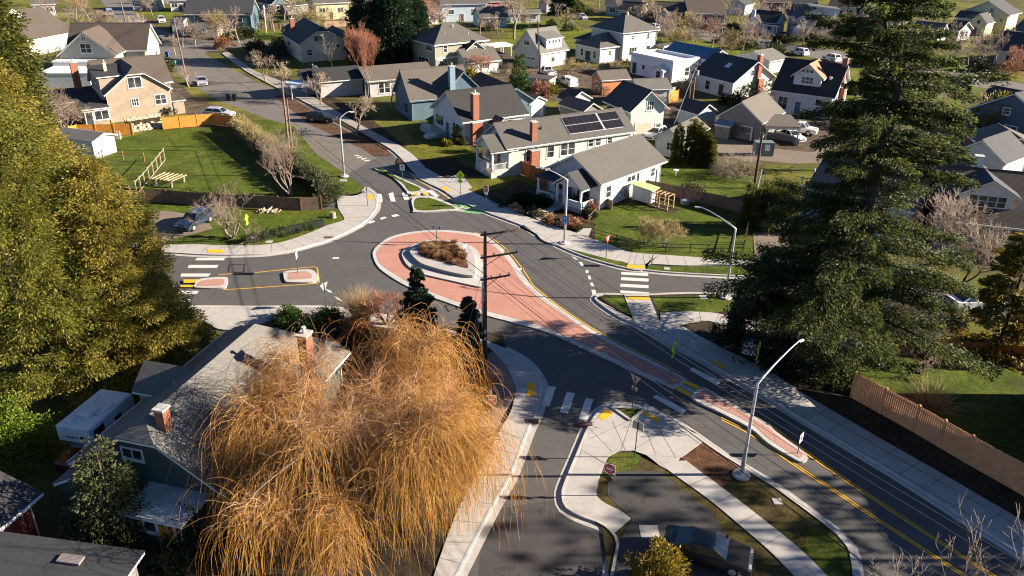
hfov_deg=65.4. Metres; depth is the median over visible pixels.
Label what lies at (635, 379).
road sign
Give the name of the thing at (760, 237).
driveway
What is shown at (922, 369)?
bare shrub
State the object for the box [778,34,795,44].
evergreen shrub
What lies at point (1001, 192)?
house
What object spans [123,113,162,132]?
rubble wall
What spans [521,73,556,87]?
shed
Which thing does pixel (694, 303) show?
lawn
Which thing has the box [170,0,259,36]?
house
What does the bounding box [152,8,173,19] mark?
lawn
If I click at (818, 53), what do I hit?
road
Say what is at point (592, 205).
shrub
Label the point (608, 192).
window
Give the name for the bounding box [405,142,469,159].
lawn
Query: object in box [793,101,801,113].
door
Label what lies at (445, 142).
shrub
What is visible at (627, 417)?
kerb
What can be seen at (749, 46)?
evergreen shrub
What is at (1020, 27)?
bungalow
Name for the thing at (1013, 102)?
house
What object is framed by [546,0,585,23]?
pine tree
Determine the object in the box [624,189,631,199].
shrub
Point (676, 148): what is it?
arborvitae
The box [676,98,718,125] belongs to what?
shed
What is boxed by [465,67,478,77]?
shrub
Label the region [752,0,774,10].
leafless tree
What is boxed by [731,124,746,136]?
bare shrub
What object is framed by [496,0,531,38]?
bare tree
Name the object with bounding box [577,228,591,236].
path
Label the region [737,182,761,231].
columnar conifer
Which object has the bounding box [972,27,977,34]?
door
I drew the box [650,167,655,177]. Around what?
window
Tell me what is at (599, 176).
house
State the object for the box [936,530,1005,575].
bare sapling
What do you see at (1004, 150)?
house
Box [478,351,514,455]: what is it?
gravel bed
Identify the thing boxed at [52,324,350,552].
house
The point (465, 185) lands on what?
path
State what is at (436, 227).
road sign
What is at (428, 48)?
window
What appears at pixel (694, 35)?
leafless tree
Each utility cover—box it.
[639,525,659,538]
[699,295,707,298]
[772,498,782,504]
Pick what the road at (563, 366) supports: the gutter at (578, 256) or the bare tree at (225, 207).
the gutter at (578, 256)
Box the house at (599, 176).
[534,134,667,213]
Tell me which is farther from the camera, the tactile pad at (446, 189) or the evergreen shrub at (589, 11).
the evergreen shrub at (589, 11)
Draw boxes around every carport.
[486,42,512,52]
[763,114,800,144]
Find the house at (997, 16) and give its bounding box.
[955,0,1021,35]
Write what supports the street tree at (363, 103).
on the leaf litter at (376, 151)
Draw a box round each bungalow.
[29,0,55,15]
[130,0,164,10]
[167,0,185,11]
[305,0,350,19]
[412,2,440,24]
[433,0,487,21]
[471,6,508,26]
[485,0,512,6]
[506,9,541,22]
[540,0,576,11]
[604,0,642,15]
[617,1,649,20]
[759,0,791,12]
[790,0,817,10]
[828,0,858,16]
[858,6,873,16]
[869,15,903,28]
[911,20,948,41]
[946,19,973,40]
[1012,19,1023,31]
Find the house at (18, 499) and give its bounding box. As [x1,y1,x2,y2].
[0,471,43,535]
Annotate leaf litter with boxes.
[274,94,360,147]
[356,135,393,156]
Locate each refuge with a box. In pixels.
[409,194,428,198]
[675,383,700,397]
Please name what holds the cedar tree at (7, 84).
on the ground at (388, 118)
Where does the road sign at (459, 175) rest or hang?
on the pavement at (506, 212)
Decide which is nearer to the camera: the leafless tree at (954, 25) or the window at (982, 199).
the window at (982, 199)
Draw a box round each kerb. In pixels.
[166,187,377,255]
[191,306,542,575]
[222,53,382,143]
[373,230,686,388]
[383,144,419,177]
[419,178,537,234]
[524,225,914,289]
[561,404,855,575]
[595,293,1023,553]
[609,405,645,420]
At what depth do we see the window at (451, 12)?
230.76 m
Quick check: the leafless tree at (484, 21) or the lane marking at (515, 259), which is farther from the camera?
the leafless tree at (484, 21)
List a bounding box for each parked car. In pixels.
[174,206,215,231]
[195,76,207,85]
[202,106,235,115]
[306,109,337,122]
[663,524,753,575]
[776,130,806,141]
[943,294,997,311]
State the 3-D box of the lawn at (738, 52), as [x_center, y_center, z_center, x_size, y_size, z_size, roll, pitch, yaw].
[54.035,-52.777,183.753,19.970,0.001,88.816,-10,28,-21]
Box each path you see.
[443,175,471,189]
[536,207,556,219]
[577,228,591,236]
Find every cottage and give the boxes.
[256,0,307,14]
[652,1,685,22]
[653,116,710,156]
[746,8,786,35]
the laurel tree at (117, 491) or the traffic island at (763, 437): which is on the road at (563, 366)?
the traffic island at (763, 437)
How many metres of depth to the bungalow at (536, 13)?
232.88 m
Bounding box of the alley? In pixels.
[713,137,831,163]
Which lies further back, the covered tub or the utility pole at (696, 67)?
the utility pole at (696, 67)
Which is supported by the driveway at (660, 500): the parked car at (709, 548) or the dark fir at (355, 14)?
the parked car at (709, 548)
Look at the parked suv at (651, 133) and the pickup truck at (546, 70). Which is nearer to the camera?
the parked suv at (651, 133)
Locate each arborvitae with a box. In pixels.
[622,534,692,575]
[668,123,685,164]
[682,118,697,164]
[685,118,704,164]
[692,127,706,166]
[696,128,710,167]
[698,131,713,167]
[703,138,717,167]
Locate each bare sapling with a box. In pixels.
[866,548,934,575]
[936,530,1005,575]
[951,489,1023,575]
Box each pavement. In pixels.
[132,188,377,255]
[189,307,542,575]
[223,51,399,145]
[386,145,424,178]
[419,168,543,232]
[537,223,907,276]
[563,405,860,575]
[579,405,702,457]
[594,298,1023,555]
[624,295,659,322]
[660,311,857,347]
[661,460,826,575]
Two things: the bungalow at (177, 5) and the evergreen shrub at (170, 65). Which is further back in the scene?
the bungalow at (177, 5)
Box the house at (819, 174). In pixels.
[788,152,931,239]
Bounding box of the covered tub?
[680,198,689,204]
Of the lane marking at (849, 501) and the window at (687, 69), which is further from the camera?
the window at (687, 69)
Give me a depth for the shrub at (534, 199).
92.64 m
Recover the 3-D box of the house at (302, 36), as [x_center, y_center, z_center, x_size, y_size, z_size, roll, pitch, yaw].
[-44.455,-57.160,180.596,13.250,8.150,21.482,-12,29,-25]
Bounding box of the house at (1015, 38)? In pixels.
[993,31,1023,68]
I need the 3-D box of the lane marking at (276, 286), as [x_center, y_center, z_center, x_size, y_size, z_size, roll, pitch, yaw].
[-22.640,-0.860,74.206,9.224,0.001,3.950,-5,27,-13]
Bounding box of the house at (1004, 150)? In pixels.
[951,130,1023,170]
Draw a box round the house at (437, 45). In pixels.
[411,22,504,66]
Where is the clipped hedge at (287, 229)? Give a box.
[240,216,323,244]
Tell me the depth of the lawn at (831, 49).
198.34 m
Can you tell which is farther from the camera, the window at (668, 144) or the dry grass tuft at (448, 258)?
the window at (668, 144)
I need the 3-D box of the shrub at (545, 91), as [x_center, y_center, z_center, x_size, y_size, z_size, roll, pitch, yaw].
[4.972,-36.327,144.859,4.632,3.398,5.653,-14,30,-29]
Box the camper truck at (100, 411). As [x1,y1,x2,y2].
[54,389,134,473]
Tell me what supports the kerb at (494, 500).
on the road at (563, 366)
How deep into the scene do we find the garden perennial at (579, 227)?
86.05 m
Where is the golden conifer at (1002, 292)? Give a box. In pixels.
[941,230,1023,375]
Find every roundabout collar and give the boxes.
[402,239,482,287]
[410,239,475,277]
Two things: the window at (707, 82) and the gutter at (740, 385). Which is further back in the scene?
the window at (707, 82)
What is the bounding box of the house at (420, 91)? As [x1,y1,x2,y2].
[392,61,535,120]
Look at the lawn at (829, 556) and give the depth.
43.73 m
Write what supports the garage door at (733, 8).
in the garage at (749, 6)
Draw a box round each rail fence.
[301,313,355,328]
[742,221,748,250]
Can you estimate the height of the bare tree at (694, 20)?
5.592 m
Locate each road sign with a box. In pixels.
[320,281,327,306]
[399,164,404,180]
[431,225,441,239]
[456,171,463,195]
[483,185,487,194]
[486,389,496,422]
[604,462,615,495]
[631,373,640,408]
[632,420,643,456]
[670,341,676,375]
[753,341,760,376]
[797,432,803,452]
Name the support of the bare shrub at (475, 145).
on the ground at (388, 118)
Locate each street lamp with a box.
[339,111,352,177]
[536,167,569,244]
[695,206,735,299]
[732,339,803,480]
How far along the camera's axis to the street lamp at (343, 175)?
100.03 m
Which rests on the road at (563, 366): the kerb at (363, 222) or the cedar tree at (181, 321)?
the kerb at (363, 222)
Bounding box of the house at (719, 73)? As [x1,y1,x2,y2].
[691,52,776,98]
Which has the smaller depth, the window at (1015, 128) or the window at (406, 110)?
the window at (1015, 128)
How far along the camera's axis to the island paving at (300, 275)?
74.61 m
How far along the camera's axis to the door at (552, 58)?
171.23 m
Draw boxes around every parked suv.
[156,15,165,22]
[576,13,587,19]
[643,125,666,139]
[789,47,809,55]
[821,53,841,61]
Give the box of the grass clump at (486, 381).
[466,365,503,393]
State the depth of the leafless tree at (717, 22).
210.42 m
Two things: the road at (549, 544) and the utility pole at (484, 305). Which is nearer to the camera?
the road at (549, 544)
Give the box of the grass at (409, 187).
[377,168,420,191]
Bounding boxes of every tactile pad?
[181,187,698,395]
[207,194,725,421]
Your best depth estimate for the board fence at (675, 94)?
142.61 m
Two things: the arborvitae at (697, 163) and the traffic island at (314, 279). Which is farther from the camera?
the arborvitae at (697, 163)
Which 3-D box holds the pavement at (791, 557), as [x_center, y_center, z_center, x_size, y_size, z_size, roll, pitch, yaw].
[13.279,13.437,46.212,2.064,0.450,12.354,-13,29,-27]
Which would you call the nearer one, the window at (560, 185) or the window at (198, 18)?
the window at (560, 185)
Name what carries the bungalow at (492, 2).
on the ground at (388, 118)
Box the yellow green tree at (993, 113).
[967,89,1012,129]
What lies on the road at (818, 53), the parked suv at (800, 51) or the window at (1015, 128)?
the parked suv at (800, 51)
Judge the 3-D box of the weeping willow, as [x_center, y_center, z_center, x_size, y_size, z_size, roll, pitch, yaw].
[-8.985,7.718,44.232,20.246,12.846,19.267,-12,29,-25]
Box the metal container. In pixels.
[752,140,774,155]
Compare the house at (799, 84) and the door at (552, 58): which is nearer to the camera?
the house at (799, 84)
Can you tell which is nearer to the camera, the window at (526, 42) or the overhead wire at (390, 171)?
the overhead wire at (390, 171)
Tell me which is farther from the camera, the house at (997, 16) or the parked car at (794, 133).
the house at (997, 16)
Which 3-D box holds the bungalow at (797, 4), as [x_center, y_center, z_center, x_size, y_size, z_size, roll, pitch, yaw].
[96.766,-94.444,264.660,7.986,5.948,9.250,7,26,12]
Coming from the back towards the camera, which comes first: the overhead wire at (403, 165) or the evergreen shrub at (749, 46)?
the evergreen shrub at (749, 46)
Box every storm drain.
[525,418,538,424]
[579,421,592,427]
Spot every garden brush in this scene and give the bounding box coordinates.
[501,62,513,73]
[552,73,562,84]
[577,62,591,71]
[590,83,610,93]
[612,59,621,67]
[618,58,630,68]
[661,94,674,103]
[668,110,677,119]
[672,77,692,91]
[700,118,714,134]
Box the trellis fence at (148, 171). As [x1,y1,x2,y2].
[134,148,164,192]
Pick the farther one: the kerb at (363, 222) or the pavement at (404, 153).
the pavement at (404, 153)
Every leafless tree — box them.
[37,1,56,13]
[38,46,61,66]
[61,3,85,25]
[118,13,145,22]
[139,0,154,14]
[174,17,199,46]
[211,6,239,42]
[256,3,279,30]
[280,0,303,19]
[283,5,300,20]
[335,6,348,29]
[428,5,446,22]
[429,4,451,21]
[475,14,487,30]
[488,12,502,35]
[507,1,533,27]
[535,0,550,14]
[554,4,579,30]
[634,5,649,17]
[653,9,679,37]
[658,12,673,31]
[658,23,677,43]
[681,22,701,44]
[705,9,729,37]
[707,17,732,47]
[723,0,748,22]
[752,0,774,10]
[759,28,772,48]
[772,1,792,13]
[795,18,812,46]
[821,119,865,150]
[911,91,952,129]
[940,27,959,42]
[944,31,969,57]
[949,36,982,64]
[951,20,967,36]
[970,32,1011,65]
[988,25,1015,48]
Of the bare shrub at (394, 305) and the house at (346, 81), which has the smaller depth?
the bare shrub at (394, 305)
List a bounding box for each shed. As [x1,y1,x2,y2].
[59,127,117,158]
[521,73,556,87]
[526,93,547,117]
[557,87,602,113]
[591,69,630,94]
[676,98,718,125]
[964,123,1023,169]
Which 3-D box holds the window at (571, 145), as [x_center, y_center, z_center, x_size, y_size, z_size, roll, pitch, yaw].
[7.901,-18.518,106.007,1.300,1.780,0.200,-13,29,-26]
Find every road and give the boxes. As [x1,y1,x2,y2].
[101,0,376,174]
[129,0,169,11]
[155,156,1023,575]
[164,31,270,52]
[478,500,605,575]
[652,21,1023,90]
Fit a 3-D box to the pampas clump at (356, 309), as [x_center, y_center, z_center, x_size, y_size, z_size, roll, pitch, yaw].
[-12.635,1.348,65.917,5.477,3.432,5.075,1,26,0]
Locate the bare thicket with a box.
[709,147,763,182]
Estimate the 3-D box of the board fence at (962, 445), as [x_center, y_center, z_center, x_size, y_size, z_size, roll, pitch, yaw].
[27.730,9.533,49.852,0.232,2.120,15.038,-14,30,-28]
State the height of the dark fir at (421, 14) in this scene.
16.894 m
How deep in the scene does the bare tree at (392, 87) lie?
133.85 m
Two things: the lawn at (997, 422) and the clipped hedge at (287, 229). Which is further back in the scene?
the clipped hedge at (287, 229)
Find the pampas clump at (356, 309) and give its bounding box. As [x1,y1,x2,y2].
[332,282,390,321]
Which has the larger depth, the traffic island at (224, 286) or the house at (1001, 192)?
the house at (1001, 192)
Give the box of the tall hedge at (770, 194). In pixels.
[757,179,802,232]
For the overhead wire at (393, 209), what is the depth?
72.84 m
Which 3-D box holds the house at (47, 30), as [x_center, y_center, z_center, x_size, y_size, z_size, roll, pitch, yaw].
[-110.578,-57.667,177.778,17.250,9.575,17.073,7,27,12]
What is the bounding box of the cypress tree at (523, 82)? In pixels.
[508,53,531,92]
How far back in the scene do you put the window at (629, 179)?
94.60 m
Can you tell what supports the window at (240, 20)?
in the house at (195, 9)
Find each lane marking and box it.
[218,266,319,289]
[321,214,595,300]
[385,167,462,208]
[453,202,487,213]
[475,232,533,285]
[534,286,680,372]
[721,417,965,575]
[722,420,962,575]
[767,422,995,575]
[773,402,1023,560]
[774,429,991,575]
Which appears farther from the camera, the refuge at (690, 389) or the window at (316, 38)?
the window at (316, 38)
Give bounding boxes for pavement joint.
[582,419,689,461]
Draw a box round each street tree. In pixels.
[246,50,276,81]
[270,62,294,91]
[302,72,329,104]
[346,95,376,135]
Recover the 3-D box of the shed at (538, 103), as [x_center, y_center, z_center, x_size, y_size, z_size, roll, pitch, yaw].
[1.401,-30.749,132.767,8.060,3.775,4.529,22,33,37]
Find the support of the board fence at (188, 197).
on the lawn at (216, 235)
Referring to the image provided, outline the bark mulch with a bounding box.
[682,443,739,486]
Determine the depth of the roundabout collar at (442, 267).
76.47 m
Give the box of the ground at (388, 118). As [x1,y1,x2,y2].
[0,0,1023,575]
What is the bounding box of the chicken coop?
[631,180,674,210]
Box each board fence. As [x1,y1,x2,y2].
[68,123,133,134]
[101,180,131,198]
[142,189,321,210]
[161,113,232,128]
[232,117,253,152]
[257,23,280,28]
[324,20,349,26]
[521,161,545,183]
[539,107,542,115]
[607,199,612,209]
[646,179,745,212]
[655,89,678,101]
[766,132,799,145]
[850,371,1023,495]
[861,336,1023,367]
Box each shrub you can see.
[0,390,63,477]
[141,540,194,575]
[155,501,214,562]
[162,106,177,115]
[165,59,177,71]
[168,34,179,54]
[175,66,196,87]
[189,24,202,45]
[212,34,236,48]
[222,28,244,40]
[236,22,259,37]
[241,37,267,52]
[258,9,270,18]
[264,36,290,57]
[267,36,286,50]
[267,303,304,329]
[272,18,281,23]
[284,311,334,338]
[305,301,348,330]
[313,171,347,207]
[337,315,377,345]
[358,291,403,327]
[438,137,452,146]
[450,125,468,144]
[456,21,467,27]
[461,385,497,412]
[464,51,495,74]
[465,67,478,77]
[471,137,485,151]
[479,20,494,31]
[507,189,533,204]
[523,189,553,208]
[527,78,554,97]
[537,80,562,95]
[545,19,556,26]
[561,23,578,30]
[561,57,581,74]
[569,192,587,202]
[581,6,593,15]
[581,208,598,219]
[582,200,598,211]
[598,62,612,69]
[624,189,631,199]
[633,214,667,243]
[636,218,689,246]
[655,39,667,46]
[680,179,706,196]
[696,18,722,36]
[714,90,745,105]
[725,21,741,30]
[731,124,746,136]
[736,35,758,49]
[741,81,765,95]
[765,40,789,53]
[766,76,774,94]
[770,33,784,42]
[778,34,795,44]
[781,339,842,382]
[788,33,801,41]
[804,31,824,40]
[811,335,883,395]
[823,117,854,126]
[899,339,958,375]
[911,133,957,154]
[929,154,965,169]
[965,55,998,71]
[984,67,1000,75]
[993,54,1023,77]
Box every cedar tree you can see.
[0,0,103,218]
[0,57,174,376]
[0,90,166,413]
[29,153,218,410]
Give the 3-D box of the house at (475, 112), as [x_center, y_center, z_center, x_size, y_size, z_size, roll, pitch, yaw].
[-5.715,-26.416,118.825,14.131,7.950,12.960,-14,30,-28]
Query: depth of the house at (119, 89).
124.85 m
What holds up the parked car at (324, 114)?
on the leaf litter at (298, 109)
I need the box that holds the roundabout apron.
[376,232,681,384]
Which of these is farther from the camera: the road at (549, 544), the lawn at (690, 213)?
the lawn at (690, 213)
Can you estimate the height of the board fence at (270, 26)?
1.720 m
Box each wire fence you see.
[101,148,144,161]
[591,227,742,251]
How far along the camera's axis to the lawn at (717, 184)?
102.59 m
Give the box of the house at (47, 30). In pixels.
[0,6,68,55]
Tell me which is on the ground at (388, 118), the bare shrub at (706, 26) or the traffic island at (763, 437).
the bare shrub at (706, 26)
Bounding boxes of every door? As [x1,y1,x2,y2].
[84,111,94,124]
[156,524,179,546]
[390,83,395,94]
[445,121,449,136]
[497,153,500,164]
[520,55,534,67]
[550,55,555,65]
[568,186,573,196]
[585,50,590,60]
[594,80,598,93]
[632,62,636,73]
[634,121,651,135]
[655,122,661,126]
[717,83,724,95]
[729,6,743,14]
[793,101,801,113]
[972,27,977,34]
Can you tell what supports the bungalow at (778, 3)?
on the ground at (388, 118)
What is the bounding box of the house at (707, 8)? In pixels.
[683,0,728,25]
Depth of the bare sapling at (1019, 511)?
39.50 m
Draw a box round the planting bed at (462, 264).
[418,240,467,267]
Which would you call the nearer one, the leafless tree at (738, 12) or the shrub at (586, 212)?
the shrub at (586, 212)
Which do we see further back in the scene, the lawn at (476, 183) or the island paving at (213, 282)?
the lawn at (476, 183)
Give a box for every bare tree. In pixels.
[32,82,82,123]
[46,95,92,128]
[59,0,89,22]
[68,0,90,19]
[83,9,117,21]
[185,180,269,246]
[201,8,229,40]
[254,126,319,195]
[293,3,335,25]
[318,39,337,66]
[343,22,379,97]
[386,70,398,107]
[417,0,442,26]
[480,147,504,176]
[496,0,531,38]
[626,1,663,20]
[664,7,700,30]
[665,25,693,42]
[682,14,710,34]
[716,28,748,52]
[736,13,765,53]
[808,13,845,41]
[904,185,998,263]
[956,217,1021,283]
[968,27,1003,60]
[1006,44,1023,70]
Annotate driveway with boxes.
[150,211,212,243]
[606,471,751,575]
[753,232,788,259]
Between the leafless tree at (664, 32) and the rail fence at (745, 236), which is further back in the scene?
the leafless tree at (664, 32)
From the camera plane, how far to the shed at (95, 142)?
107.02 m
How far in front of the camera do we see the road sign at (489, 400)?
52.56 m
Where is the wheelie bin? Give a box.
[231,94,236,100]
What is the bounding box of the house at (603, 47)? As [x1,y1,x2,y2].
[573,32,620,63]
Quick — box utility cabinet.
[741,338,759,356]
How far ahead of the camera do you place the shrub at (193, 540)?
42.23 m
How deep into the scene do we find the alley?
114.07 m
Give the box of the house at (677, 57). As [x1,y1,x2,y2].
[630,41,729,82]
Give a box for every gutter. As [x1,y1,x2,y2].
[131,187,380,257]
[191,305,547,575]
[388,150,417,178]
[417,179,536,235]
[521,227,906,290]
[554,402,863,575]
[590,292,1023,562]
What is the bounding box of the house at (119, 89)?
[44,54,185,124]
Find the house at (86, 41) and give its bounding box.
[39,22,161,87]
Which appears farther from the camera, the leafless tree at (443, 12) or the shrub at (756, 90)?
the leafless tree at (443, 12)
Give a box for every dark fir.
[343,0,403,65]
[359,0,418,65]
[394,0,431,61]
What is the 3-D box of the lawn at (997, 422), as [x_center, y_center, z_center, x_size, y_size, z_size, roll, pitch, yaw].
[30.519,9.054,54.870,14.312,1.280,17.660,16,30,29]
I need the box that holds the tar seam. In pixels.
[228,264,456,311]
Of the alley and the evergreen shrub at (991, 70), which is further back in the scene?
the evergreen shrub at (991, 70)
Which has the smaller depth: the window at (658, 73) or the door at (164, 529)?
the door at (164, 529)
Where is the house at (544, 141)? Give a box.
[473,107,635,178]
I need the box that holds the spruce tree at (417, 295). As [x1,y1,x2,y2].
[387,265,451,345]
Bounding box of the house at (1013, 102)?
[964,85,1023,133]
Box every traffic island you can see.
[194,277,227,288]
[283,269,317,283]
[374,167,427,194]
[411,196,463,212]
[691,387,807,462]
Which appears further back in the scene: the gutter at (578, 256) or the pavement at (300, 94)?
the pavement at (300, 94)
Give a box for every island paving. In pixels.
[197,279,224,285]
[288,271,312,278]
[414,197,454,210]
[696,390,801,457]
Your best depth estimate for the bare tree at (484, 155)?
100.27 m
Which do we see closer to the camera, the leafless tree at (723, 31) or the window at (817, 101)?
the window at (817, 101)
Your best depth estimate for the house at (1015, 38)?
181.22 m
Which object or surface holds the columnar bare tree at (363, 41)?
on the ground at (388, 118)
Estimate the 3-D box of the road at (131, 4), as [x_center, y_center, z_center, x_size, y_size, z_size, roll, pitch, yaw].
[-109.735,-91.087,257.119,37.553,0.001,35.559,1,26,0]
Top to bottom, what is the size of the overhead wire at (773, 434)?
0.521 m
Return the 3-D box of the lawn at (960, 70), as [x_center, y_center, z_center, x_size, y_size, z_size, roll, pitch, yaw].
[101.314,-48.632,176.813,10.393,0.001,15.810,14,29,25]
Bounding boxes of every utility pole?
[170,20,186,77]
[273,81,290,146]
[286,99,292,147]
[480,226,520,355]
[537,20,540,73]
[692,62,700,98]
[752,132,763,187]
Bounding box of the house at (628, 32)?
[589,12,670,61]
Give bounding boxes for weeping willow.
[166,296,554,575]
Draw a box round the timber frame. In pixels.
[151,172,186,187]
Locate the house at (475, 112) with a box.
[420,84,529,144]
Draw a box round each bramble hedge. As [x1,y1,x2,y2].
[227,114,291,164]
[274,147,332,198]
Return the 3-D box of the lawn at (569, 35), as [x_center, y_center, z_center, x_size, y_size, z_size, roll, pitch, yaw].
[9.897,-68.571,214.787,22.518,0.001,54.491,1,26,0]
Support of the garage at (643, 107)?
on the ground at (388, 118)
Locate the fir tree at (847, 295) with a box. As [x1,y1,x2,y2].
[699,0,1013,384]
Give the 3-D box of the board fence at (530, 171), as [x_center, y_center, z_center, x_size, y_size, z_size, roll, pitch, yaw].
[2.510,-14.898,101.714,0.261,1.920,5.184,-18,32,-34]
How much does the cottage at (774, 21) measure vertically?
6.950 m
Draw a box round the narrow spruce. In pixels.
[452,296,484,364]
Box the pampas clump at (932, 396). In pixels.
[896,371,977,422]
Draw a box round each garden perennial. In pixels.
[491,196,506,202]
[497,200,507,207]
[508,201,520,209]
[514,207,523,212]
[523,207,532,215]
[530,210,538,216]
[532,211,546,218]
[543,212,555,218]
[543,218,554,225]
[553,220,568,228]
[566,222,578,229]
[570,224,582,231]
[576,216,585,222]
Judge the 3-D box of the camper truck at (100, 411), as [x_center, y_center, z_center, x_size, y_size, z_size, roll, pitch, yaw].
[-26.266,8.919,50.180,2.350,3.274,5.507,6,26,11]
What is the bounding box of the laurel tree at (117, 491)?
[55,434,154,551]
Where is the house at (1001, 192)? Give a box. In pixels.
[923,154,1023,253]
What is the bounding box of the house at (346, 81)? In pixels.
[284,61,430,99]
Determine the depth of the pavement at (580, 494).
47.82 m
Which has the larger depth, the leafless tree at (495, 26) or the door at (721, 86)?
the leafless tree at (495, 26)
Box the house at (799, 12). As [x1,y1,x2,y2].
[786,3,840,38]
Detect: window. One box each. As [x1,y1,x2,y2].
[79,43,92,53]
[80,36,86,41]
[93,109,109,120]
[119,445,145,463]
[126,76,142,88]
[130,518,145,532]
[131,98,139,106]
[141,521,158,535]
[154,93,167,104]
[171,3,177,7]
[194,15,201,21]
[237,18,242,26]
[306,49,312,55]
[313,35,322,42]
[378,82,384,93]
[384,82,389,93]
[404,101,408,114]
[418,55,428,63]
[426,44,431,51]
[436,113,443,126]
[443,45,447,52]
[448,9,453,14]
[523,39,529,45]
[525,148,534,162]
[546,145,554,158]
[554,183,562,191]
[560,143,567,156]
[567,142,575,155]
[576,189,590,199]
[587,139,593,147]
[594,138,601,146]
[605,184,611,199]
[607,136,612,143]
[626,176,631,183]
[629,47,636,55]
[646,101,654,110]
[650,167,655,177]
[655,70,660,77]
[665,142,672,151]
[684,67,689,76]
[704,79,710,90]
[777,96,788,109]
[800,76,813,85]
[814,99,824,106]
[958,228,976,243]
[967,193,979,206]
[977,194,989,207]
[984,231,1006,247]
[986,195,998,208]
[996,196,1008,209]
[1001,107,1011,115]
[1004,124,1017,130]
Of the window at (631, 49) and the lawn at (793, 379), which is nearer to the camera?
the lawn at (793, 379)
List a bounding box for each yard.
[170,75,237,115]
[407,120,481,167]
[492,65,720,129]
[728,92,847,151]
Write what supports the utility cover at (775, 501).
on the lawn at (789, 524)
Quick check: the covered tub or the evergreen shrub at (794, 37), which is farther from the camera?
the evergreen shrub at (794, 37)
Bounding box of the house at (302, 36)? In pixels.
[281,16,349,62]
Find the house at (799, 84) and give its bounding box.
[771,56,850,118]
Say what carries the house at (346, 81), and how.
on the ground at (388, 118)
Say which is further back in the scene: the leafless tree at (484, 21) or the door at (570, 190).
the leafless tree at (484, 21)
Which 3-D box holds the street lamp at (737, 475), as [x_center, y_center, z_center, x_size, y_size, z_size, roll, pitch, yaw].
[15.913,7.650,48.819,4.958,8.661,1.092,-16,30,-30]
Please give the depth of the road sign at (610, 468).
46.77 m
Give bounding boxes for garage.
[0,531,144,575]
[456,40,501,73]
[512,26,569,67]
[602,80,669,135]
[629,77,672,103]
[714,91,785,140]
[727,0,755,14]
[735,48,786,72]
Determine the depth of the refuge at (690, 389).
58.35 m
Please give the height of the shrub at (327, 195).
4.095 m
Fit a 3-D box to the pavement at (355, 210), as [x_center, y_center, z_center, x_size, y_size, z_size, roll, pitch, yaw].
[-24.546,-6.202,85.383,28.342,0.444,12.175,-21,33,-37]
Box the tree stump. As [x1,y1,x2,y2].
[330,211,336,218]
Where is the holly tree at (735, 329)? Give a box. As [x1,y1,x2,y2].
[708,253,806,374]
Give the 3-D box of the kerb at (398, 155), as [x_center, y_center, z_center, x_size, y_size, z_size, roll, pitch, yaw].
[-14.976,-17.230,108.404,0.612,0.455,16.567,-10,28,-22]
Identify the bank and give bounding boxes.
[797,388,1023,520]
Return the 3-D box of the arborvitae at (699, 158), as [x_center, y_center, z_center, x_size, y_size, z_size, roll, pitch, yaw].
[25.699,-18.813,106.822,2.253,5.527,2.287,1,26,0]
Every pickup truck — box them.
[538,65,556,75]
[558,75,578,86]
[797,121,818,135]
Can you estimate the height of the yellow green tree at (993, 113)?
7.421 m
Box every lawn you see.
[83,127,314,196]
[128,201,343,244]
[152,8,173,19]
[179,325,505,575]
[254,32,283,40]
[254,119,363,194]
[270,76,405,149]
[396,157,544,217]
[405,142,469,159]
[466,175,517,192]
[508,20,585,49]
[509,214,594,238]
[544,197,680,220]
[567,248,625,266]
[586,195,747,228]
[595,219,752,259]
[595,451,829,575]
[598,293,964,366]
[602,296,630,314]
[605,452,640,475]
[616,408,640,417]
[647,265,914,287]
[651,295,732,312]
[656,33,857,100]
[660,159,761,209]
[751,361,857,396]
[803,527,852,575]
[804,44,845,51]
[857,357,1023,490]
[861,78,962,109]
[947,64,982,74]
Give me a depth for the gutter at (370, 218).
80.73 m
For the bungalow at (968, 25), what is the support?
on the ground at (388, 118)
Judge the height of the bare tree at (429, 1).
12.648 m
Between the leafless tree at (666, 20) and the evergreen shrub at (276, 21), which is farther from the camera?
the evergreen shrub at (276, 21)
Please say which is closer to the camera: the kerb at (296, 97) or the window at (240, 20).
the kerb at (296, 97)
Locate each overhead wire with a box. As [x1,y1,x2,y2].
[279,82,493,229]
[279,87,479,230]
[286,83,505,227]
[287,117,482,272]
[288,122,478,276]
[297,87,515,224]
[452,262,484,390]
[482,232,1012,575]
[482,277,884,575]
[485,257,942,575]
[487,276,881,575]
[493,277,903,575]
[495,254,970,575]
[496,231,1023,563]
[500,274,923,575]
[505,251,997,575]
[508,229,1023,545]
[512,275,943,575]
[520,227,1023,528]
[520,252,1023,574]
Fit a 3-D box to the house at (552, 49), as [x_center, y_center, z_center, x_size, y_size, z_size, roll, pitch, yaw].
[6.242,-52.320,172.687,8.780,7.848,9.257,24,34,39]
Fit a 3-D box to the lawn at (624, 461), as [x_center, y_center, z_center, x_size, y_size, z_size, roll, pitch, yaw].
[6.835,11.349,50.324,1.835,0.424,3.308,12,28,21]
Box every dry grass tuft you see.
[432,251,441,257]
[445,256,452,260]
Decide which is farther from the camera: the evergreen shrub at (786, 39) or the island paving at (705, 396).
the evergreen shrub at (786, 39)

